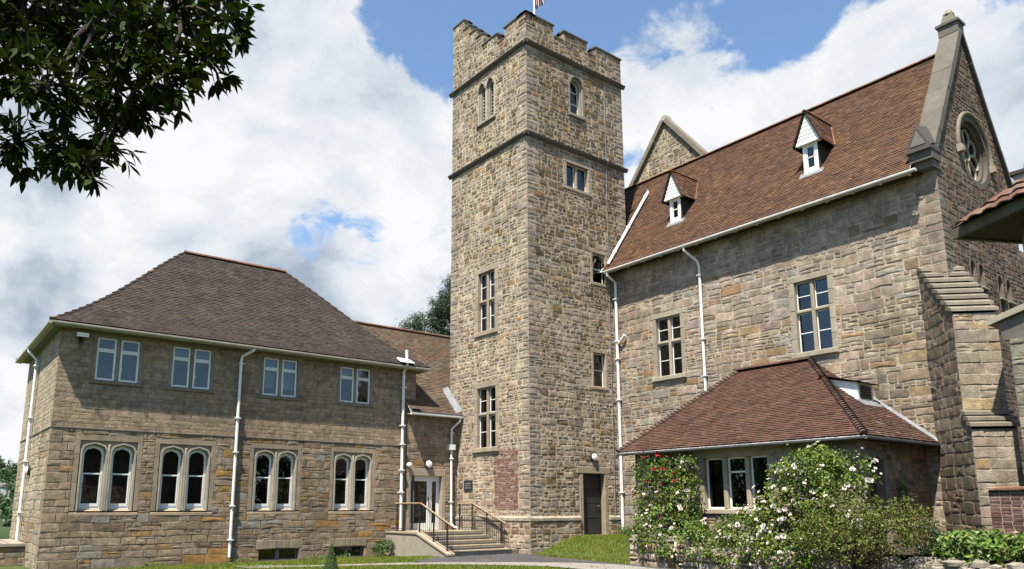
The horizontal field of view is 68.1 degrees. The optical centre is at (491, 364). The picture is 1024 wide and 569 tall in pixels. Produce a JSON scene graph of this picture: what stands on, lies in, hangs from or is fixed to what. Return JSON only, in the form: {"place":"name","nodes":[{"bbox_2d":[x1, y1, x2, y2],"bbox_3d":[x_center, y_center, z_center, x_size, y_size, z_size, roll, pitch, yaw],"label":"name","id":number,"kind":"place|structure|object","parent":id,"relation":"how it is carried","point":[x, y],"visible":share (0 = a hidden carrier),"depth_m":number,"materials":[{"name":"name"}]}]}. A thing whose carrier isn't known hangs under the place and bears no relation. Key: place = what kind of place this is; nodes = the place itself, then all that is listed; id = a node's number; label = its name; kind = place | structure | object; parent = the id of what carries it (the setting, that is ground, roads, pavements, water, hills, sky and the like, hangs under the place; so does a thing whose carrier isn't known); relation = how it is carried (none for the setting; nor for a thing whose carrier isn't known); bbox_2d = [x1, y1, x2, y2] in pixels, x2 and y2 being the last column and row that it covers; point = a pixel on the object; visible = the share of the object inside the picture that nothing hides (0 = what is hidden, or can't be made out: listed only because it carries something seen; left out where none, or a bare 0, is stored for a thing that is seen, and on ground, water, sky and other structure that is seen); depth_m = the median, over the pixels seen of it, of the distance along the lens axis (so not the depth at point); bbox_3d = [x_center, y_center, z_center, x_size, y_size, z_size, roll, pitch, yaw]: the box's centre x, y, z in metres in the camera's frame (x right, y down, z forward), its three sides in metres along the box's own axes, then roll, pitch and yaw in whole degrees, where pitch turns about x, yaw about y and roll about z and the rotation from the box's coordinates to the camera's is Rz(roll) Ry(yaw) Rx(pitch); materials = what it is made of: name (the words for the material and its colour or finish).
{"place":"outdoors","nodes":[
{"label":"outdoors","id":0,"kind":"place"},
{"bbox_2d":[0,479,14,538],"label":"hills","id":1,"kind":"structure","parent":0,"point":[4,532],"depth_m":213.75,"materials":[{"name":"green plant"}]},
{"bbox_2d":[0,483,9,494],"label":"distant house","id":2,"kind":"structure","parent":1,"relation":"on","point":[3,492],"depth_m":270.31,"materials":[{"name":"stone"}]},
{"bbox_2d":[0,455,17,534],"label":"hill wood","id":3,"kind":"object","parent":1,"relation":"on","point":[8,473],"visible":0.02,"depth_m":263.30,"materials":[{"name":"green plant"}]},
{"bbox_2d":[101,555,432,568],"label":"lawn grass","id":4,"kind":"structure","parent":0,"point":[369,559],"depth_m":22.02,"materials":[{"name":"green plant"}]},
{"bbox_2d":[244,563,576,568],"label":"foreground grass","id":5,"kind":"structure","parent":0,"point":[442,566],"depth_m":19.86,"materials":[{"name":"green plant"}]},
{"bbox_2d":[0,538,1017,568],"bbox_3d":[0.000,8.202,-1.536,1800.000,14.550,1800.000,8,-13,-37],"label":"ground","id":6,"kind":"structure","parent":0,"point":[544,552],"depth_m":23.73,"materials":[{"name":"green plant"}]},
{"bbox_2d":[0,539,25,566],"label":"side landing","id":7,"kind":"object","parent":6,"relation":"on","point":[12,552],"visible":0.94,"depth_m":22.49,"materials":[{"name":"stone"}]},
{"bbox_2d":[0,0,264,196],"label":"overhanging tree","id":8,"kind":"object","parent":6,"relation":"on","point":[21,38],"visible":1,"depth_m":4.77,"materials":[{"name":"green plant"}]},
{"bbox_2d":[9,250,430,568],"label":"stone wing","id":9,"kind":"structure","parent":6,"relation":"on","point":[187,407],"depth_m":24.49,"materials":[{"name":"beige stone"}]},
{"bbox_2d":[25,465,30,475],"bbox_3d":[-14.573,3.337,23.789,0.145,0.320,0.320,8,-13,-37],"label":"wall lamp","id":10,"kind":"object","parent":9,"relation":"attached to","point":[27,470],"visible":1,"depth_m":23.70,"materials":[{"name":"glass"}]},
{"bbox_2d":[76,332,88,343],"bbox_3d":[-11.925,-0.787,22.058,0.300,0.310,0.350,8,-13,-37],"label":"floodlight","id":11,"kind":"object","parent":9,"relation":"attached to","point":[82,335],"visible":1,"depth_m":21.99,"materials":[{"name":"paint"}]},
{"bbox_2d":[68,434,143,515],"bbox_3d":[-11.477,3.320,22.421,2.050,2.510,0.916,8,-13,-37],"label":"window","id":12,"kind":"structure","parent":9,"relation":"in","point":[106,473],"depth_m":22.40,"materials":[{"name":"stone"}]},
{"bbox_2d":[89,331,148,386],"bbox_3d":[-11.459,-0.058,23.047,1.890,1.980,0.950,8,-13,-37],"label":"window","id":13,"kind":"structure","parent":9,"relation":"in","point":[117,359],"depth_m":23.04,"materials":[{"name":"stone"}]},
{"bbox_2d":[150,438,216,514],"bbox_3d":[-9.755,3.564,23.728,2.060,2.510,0.916,8,-13,-37],"label":"window","id":14,"kind":"structure","parent":9,"relation":"in","point":[184,469],"depth_m":23.73,"materials":[{"name":"stone"}]},
{"bbox_2d":[166,341,218,393],"bbox_3d":[-9.757,0.184,24.338,1.890,1.980,0.950,8,-13,-37],"label":"window","id":15,"kind":"structure","parent":9,"relation":"in","point":[191,366],"depth_m":24.26,"materials":[{"name":"stone"}]},
{"bbox_2d":[247,443,301,514],"bbox_3d":[-7.448,3.892,25.478,2.030,2.510,0.916,8,-13,-37],"label":"window","id":16,"kind":"structure","parent":9,"relation":"in","point":[274,483],"depth_m":25.48,"materials":[{"name":"stone"}]},
{"bbox_2d":[256,539,301,560],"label":"basement window","id":17,"kind":"structure","parent":9,"relation":"in","point":[270,554],"depth_m":25.16,"materials":[{"name":"stone"}]},
{"bbox_2d":[258,352,303,400],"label":"window","id":18,"kind":"structure","parent":9,"relation":"in","point":[280,374],"depth_m":25.87,"materials":[{"name":"stone"}]},
{"bbox_2d":[329,538,366,556],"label":"basement window","id":19,"kind":"structure","parent":9,"relation":"in","point":[356,543],"depth_m":26.61,"materials":[{"name":"stone"}]},
{"bbox_2d":[328,447,375,513],"bbox_3d":[-5.192,4.213,27.190,2.030,2.510,0.916,8,-13,-37],"label":"window","id":20,"kind":"structure","parent":9,"relation":"in","point":[352,470],"depth_m":27.19,"materials":[{"name":"stone"}]},
{"bbox_2d":[336,362,375,407],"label":"window","id":21,"kind":"structure","parent":9,"relation":"in","point":[353,393],"depth_m":27.70,"materials":[{"name":"stone"}]},
{"bbox_2d":[87,556,372,568],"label":"soil border","id":22,"kind":"object","parent":6,"relation":"on","point":[210,563],"visible":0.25,"depth_m":23.26,"materials":[{"name":"brown soil"}]},
{"bbox_2d":[143,552,386,566],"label":"border weeds","id":23,"kind":"object","parent":22,"relation":"on","point":[237,560],"visible":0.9,"depth_m":24.03,"materials":[{"name":"green plant"}]},
{"bbox_2d":[323,544,338,568],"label":"topiary cone","id":24,"kind":"object","parent":6,"relation":"on","point":[330,558],"visible":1,"depth_m":18.90,"materials":[{"name":"green plant"}]},
{"bbox_2d":[372,538,394,554],"bbox_3d":[-3.780,6.373,26.461,0.713,0.592,0.967,-3,-11,14],"label":"shrub","id":25,"kind":"object","parent":6,"relation":"on","point":[382,545],"visible":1,"depth_m":26.43,"materials":[{"name":"green plant"}]},
{"bbox_2d":[341,320,462,530],"bbox_3d":[-4.571,3.838,31.445,8.600,11.234,7.763,8,-13,-37],"label":"entrance link","id":26,"kind":"object","parent":6,"relation":"on","point":[434,413],"visible":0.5,"depth_m":29.37,"materials":[{"name":"stone"}]},
{"bbox_2d":[407,468,445,530],"bbox_3d":[-2.919,5.324,29.073,2.120,2.700,1.521,8,-13,-37],"label":"doorway","id":27,"kind":"structure","parent":26,"relation":"in","point":[429,484],"depth_m":28.96,"materials":[{"name":"wood"}]},
{"bbox_2d":[424,460,432,468],"bbox_3d":[-2.375,3.797,28.742,0.330,0.330,0.145,8,-13,-37],"label":"wall lamp","id":28,"kind":"object","parent":26,"relation":"attached to","point":[428,464],"visible":1,"depth_m":28.69,"materials":[{"name":"glass"}]},
{"bbox_2d":[394,275,450,335],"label":"pine tree","id":29,"kind":"object","parent":6,"relation":"on","point":[441,315],"visible":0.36,"depth_m":54.99,"materials":[{"name":"green plant"}]},
{"bbox_2d":[232,562,654,568],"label":"paving strip","id":30,"kind":"object","parent":6,"relation":"on","point":[583,565],"visible":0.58,"depth_m":20.98,"materials":[{"name":"grey concrete"}]},
{"bbox_2d":[385,529,511,556],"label":"entrance steps","id":31,"kind":"structure","parent":6,"relation":"on","point":[460,543],"depth_m":25.76,"materials":[{"name":"concrete"}]},
{"bbox_2d":[395,503,455,551],"bbox_3d":[-2.300,5.472,25.599,0.056,1.568,3.760,8,-13,-37],"label":"handrail","id":32,"kind":"object","parent":31,"relation":"on","point":[419,517],"visible":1,"depth_m":25.59,"materials":[{"name":"brown wood"}]},
{"bbox_2d":[458,503,505,546],"bbox_3d":[-0.383,5.839,27.582,0.056,1.558,2.909,8,-13,-37],"label":"handrail","id":33,"kind":"object","parent":31,"relation":"on","point":[487,522],"visible":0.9,"depth_m":27.27,"materials":[{"name":"brown wood"}]},
{"bbox_2d":[448,10,627,553],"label":"stone tower","id":34,"kind":"structure","parent":6,"relation":"on","point":[538,227],"depth_m":29.04,"materials":[{"name":"stone"}]},
{"bbox_2d":[464,480,472,490],"bbox_3d":[-0.894,4.620,28.848,0.043,0.380,0.530,8,-13,-37],"label":"name plaque","id":35,"kind":"object","parent":34,"relation":"attached to","point":[468,485],"visible":1,"depth_m":28.80,"materials":[{"name":"grey metal"}]},
{"bbox_2d":[472,379,498,452],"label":"window","id":36,"kind":"structure","parent":34,"relation":"in","point":[486,394],"depth_m":28.84,"materials":[{"name":"stone"}]},
{"bbox_2d":[474,262,497,338],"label":"window","id":37,"kind":"structure","parent":34,"relation":"in","point":[486,278],"depth_m":29.63,"materials":[{"name":"stone"}]},
{"bbox_2d":[476,74,495,128],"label":"lancet window","id":38,"kind":"structure","parent":34,"relation":"in","point":[486,90],"depth_m":30.91,"materials":[{"name":"stone"}]},
{"bbox_2d":[533,0,544,13],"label":"flagpole","id":39,"kind":"object","parent":34,"relation":"on","point":[537,4],"visible":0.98,"depth_m":31.43,"materials":[{"name":"white paint"}]},
{"bbox_2d":[562,155,591,197],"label":"window","id":40,"kind":"structure","parent":34,"relation":"in","point":[577,175],"depth_m":30.17,"materials":[{"name":"stone"}]},
{"bbox_2d":[568,73,585,121],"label":"lancet window","id":41,"kind":"structure","parent":34,"relation":"in","point":[576,97],"depth_m":30.76,"materials":[{"name":"stone"}]},
{"bbox_2d":[590,453,597,461],"bbox_3d":[3.814,3.448,28.077,0.320,0.320,0.145,8,-13,-37],"label":"wall lamp","id":42,"kind":"object","parent":34,"relation":"attached to","point":[593,456],"visible":1,"depth_m":28.01,"materials":[{"name":"glass"}]},
{"bbox_2d":[577,466,618,534],"bbox_3d":[3.816,5.121,27.993,1.980,2.600,0.490,8,-13,-37],"label":"doorway","id":43,"kind":"structure","parent":34,"relation":"in","point":[594,514],"depth_m":28.05,"materials":[{"name":"wood"}]},
{"bbox_2d":[590,248,608,288],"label":"window","id":44,"kind":"structure","parent":34,"relation":"in","point":[600,279],"depth_m":30.09,"materials":[{"name":"stone"}]},
{"bbox_2d":[590,348,608,390],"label":"window","id":45,"kind":"structure","parent":34,"relation":"in","point":[599,357],"depth_m":29.32,"materials":[{"name":"stone"}]},
{"bbox_2d":[613,525,636,534],"bbox_3d":[4.963,6.109,27.711,0.498,0.525,1.335,8,-13,-37],"label":"wall fern","id":46,"kind":"object","parent":6,"relation":"on","point":[622,530],"depth_m":27.85,"materials":[{"name":"green plant"}]},
{"bbox_2d":[628,115,707,186],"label":"cross wing","id":47,"kind":"structure","parent":6,"relation":"on","point":[673,144],"depth_m":35.44,"materials":[{"name":"beige stone"}]},
{"bbox_2d":[616,356,940,556],"bbox_3d":[7.862,2.510,21.758,4.148,5.891,7.902,8,-13,-37],"label":"garden room","id":48,"kind":"object","parent":6,"relation":"on","point":[736,431],"visible":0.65,"depth_m":20.79,"materials":[{"name":"stone"}]},
{"bbox_2d":[695,445,776,514],"bbox_3d":[6.950,3.269,20.847,0.980,2.110,2.720,8,-13,-37],"label":"window","id":49,"kind":"structure","parent":48,"relation":"in","point":[728,476],"depth_m":21.09,"materials":[{"name":"stone"}]},
{"bbox_2d":[863,449,894,548],"bbox_3d":[9.277,3.321,18.411,1.150,2.450,0.320,8,-13,-37],"label":"doorway","id":50,"kind":"structure","parent":48,"relation":"in","point":[883,489],"depth_m":18.65,"materials":[{"name":"stone"}]},
{"bbox_2d":[696,440,886,568],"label":"rambling rose","id":51,"kind":"object","parent":6,"relation":"on","point":[827,486],"visible":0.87,"depth_m":17.69,"materials":[{"name":"green plant"}]},
{"bbox_2d":[593,9,1023,538],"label":"chapel","id":52,"kind":"structure","parent":6,"relation":"on","point":[821,234],"depth_m":23.37,"materials":[{"name":"stone"}]},
{"bbox_2d":[651,307,686,382],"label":"window","id":53,"kind":"structure","parent":52,"relation":"in","point":[669,355],"depth_m":27.99,"materials":[{"name":"stone"}]},
{"bbox_2d":[787,267,839,358],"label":"window","id":54,"kind":"structure","parent":52,"relation":"in","point":[811,295],"depth_m":23.69,"materials":[{"name":"stone"}]},
{"bbox_2d":[956,111,996,189],"bbox_3d":[14.514,-6.434,22.951,2.597,2.420,0.480,8,-13,-37],"label":"rose window","id":55,"kind":"structure","parent":52,"relation":"in","point":[971,138],"depth_m":23.33,"materials":[{"name":"stone"}]},
{"bbox_2d":[969,258,991,304],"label":"slit window","id":56,"kind":"structure","parent":52,"relation":"in","point":[972,262],"depth_m":21.67,"materials":[{"name":"stone"}]},
{"bbox_2d":[997,274,1016,312],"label":"slit window","id":57,"kind":"structure","parent":52,"relation":"in","point":[1011,304],"depth_m":22.78,"materials":[{"name":"stone"}]},
{"bbox_2d":[629,534,1023,568],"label":"retaining wall","id":58,"kind":"structure","parent":6,"relation":"on","point":[648,559],"depth_m":18.00,"materials":[{"name":"stone"}]},
{"bbox_2d":[694,543,1016,559],"bbox_3d":[9.415,4.507,18.631,4.700,0.001,10.800,8,-13,-37],"label":"flower bed","id":59,"kind":"object","parent":6,"relation":"on","point":[908,549],"visible":0.2,"depth_m":16.95,"materials":[{"name":"soil"}]},
{"bbox_2d":[623,451,713,565],"bbox_3d":[4.854,3.913,21.073,2.212,3.148,3.431,8,-13,-37],"label":"climbing rose","id":60,"kind":"object","parent":59,"relation":"on","point":[658,527],"visible":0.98,"depth_m":21.05,"materials":[{"name":"green plant"}]},
{"bbox_2d":[896,479,914,546],"bbox_3d":[10.315,3.705,18.892,0.596,1.681,0.357,5,-12,-25],"label":"shade plant","id":61,"kind":"object","parent":59,"relation":"on","point":[902,490],"visible":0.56,"depth_m":18.88,"materials":[{"name":"green plant"}]},
{"bbox_2d":[910,515,946,557],"bbox_3d":[9.070,3.676,15.658,0.729,1.100,0.864,8,-13,-37],"label":"dark shrub","id":62,"kind":"object","parent":59,"relation":"on","point":[928,549],"visible":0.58,"depth_m":15.60,"materials":[{"name":"green plant"}]},
{"bbox_2d":[926,526,1023,565],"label":"hydrangea","id":63,"kind":"object","parent":59,"relation":"on","point":[991,547],"visible":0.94,"depth_m":14.63,"materials":[{"name":"green plant"}]},
{"bbox_2d":[787,490,935,568],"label":"olive shrub","id":64,"kind":"object","parent":6,"relation":"on","point":[877,544],"visible":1,"depth_m":15.59,"materials":[{"name":"green plant"}]},
{"bbox_2d":[951,177,1023,248],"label":"pantiled lodge","id":65,"kind":"structure","parent":6,"relation":"on","point":[998,218],"depth_m":9.44,"materials":[{"name":"stone"}]},
{"bbox_2d":[983,486,1023,545],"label":"brick wall","id":66,"kind":"structure","parent":6,"relation":"on","point":[1007,508],"depth_m":16.78,"materials":[{"name":"red brick"}]},
{"bbox_2d":[987,303,1023,450],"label":"stone pier","id":67,"kind":"structure","parent":6,"relation":"on","point":[1009,324],"depth_m":17.42,"materials":[{"name":"beige stone"}]},
{"bbox_2d":[0,0,1023,466],"label":"sky","id":68,"kind":"structure","parent":0,"point":[330,168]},
{"bbox_2d":[415,553,688,568],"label":"path","id":69,"kind":"structure","parent":0,"point":[508,557],"depth_m":23.00,"materials":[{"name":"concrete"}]},
{"bbox_2d":[535,533,629,563],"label":"bank grass","id":70,"kind":"structure","parent":0,"point":[607,538],"depth_m":24.83,"materials":[{"name":"green plant"}]},
{"bbox_2d":[1009,168,1023,251],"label":"chimney","id":71,"kind":"object","parent":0,"point":[1016,175],"visible":0.4,"depth_m":35.16,"materials":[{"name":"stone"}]}
]}

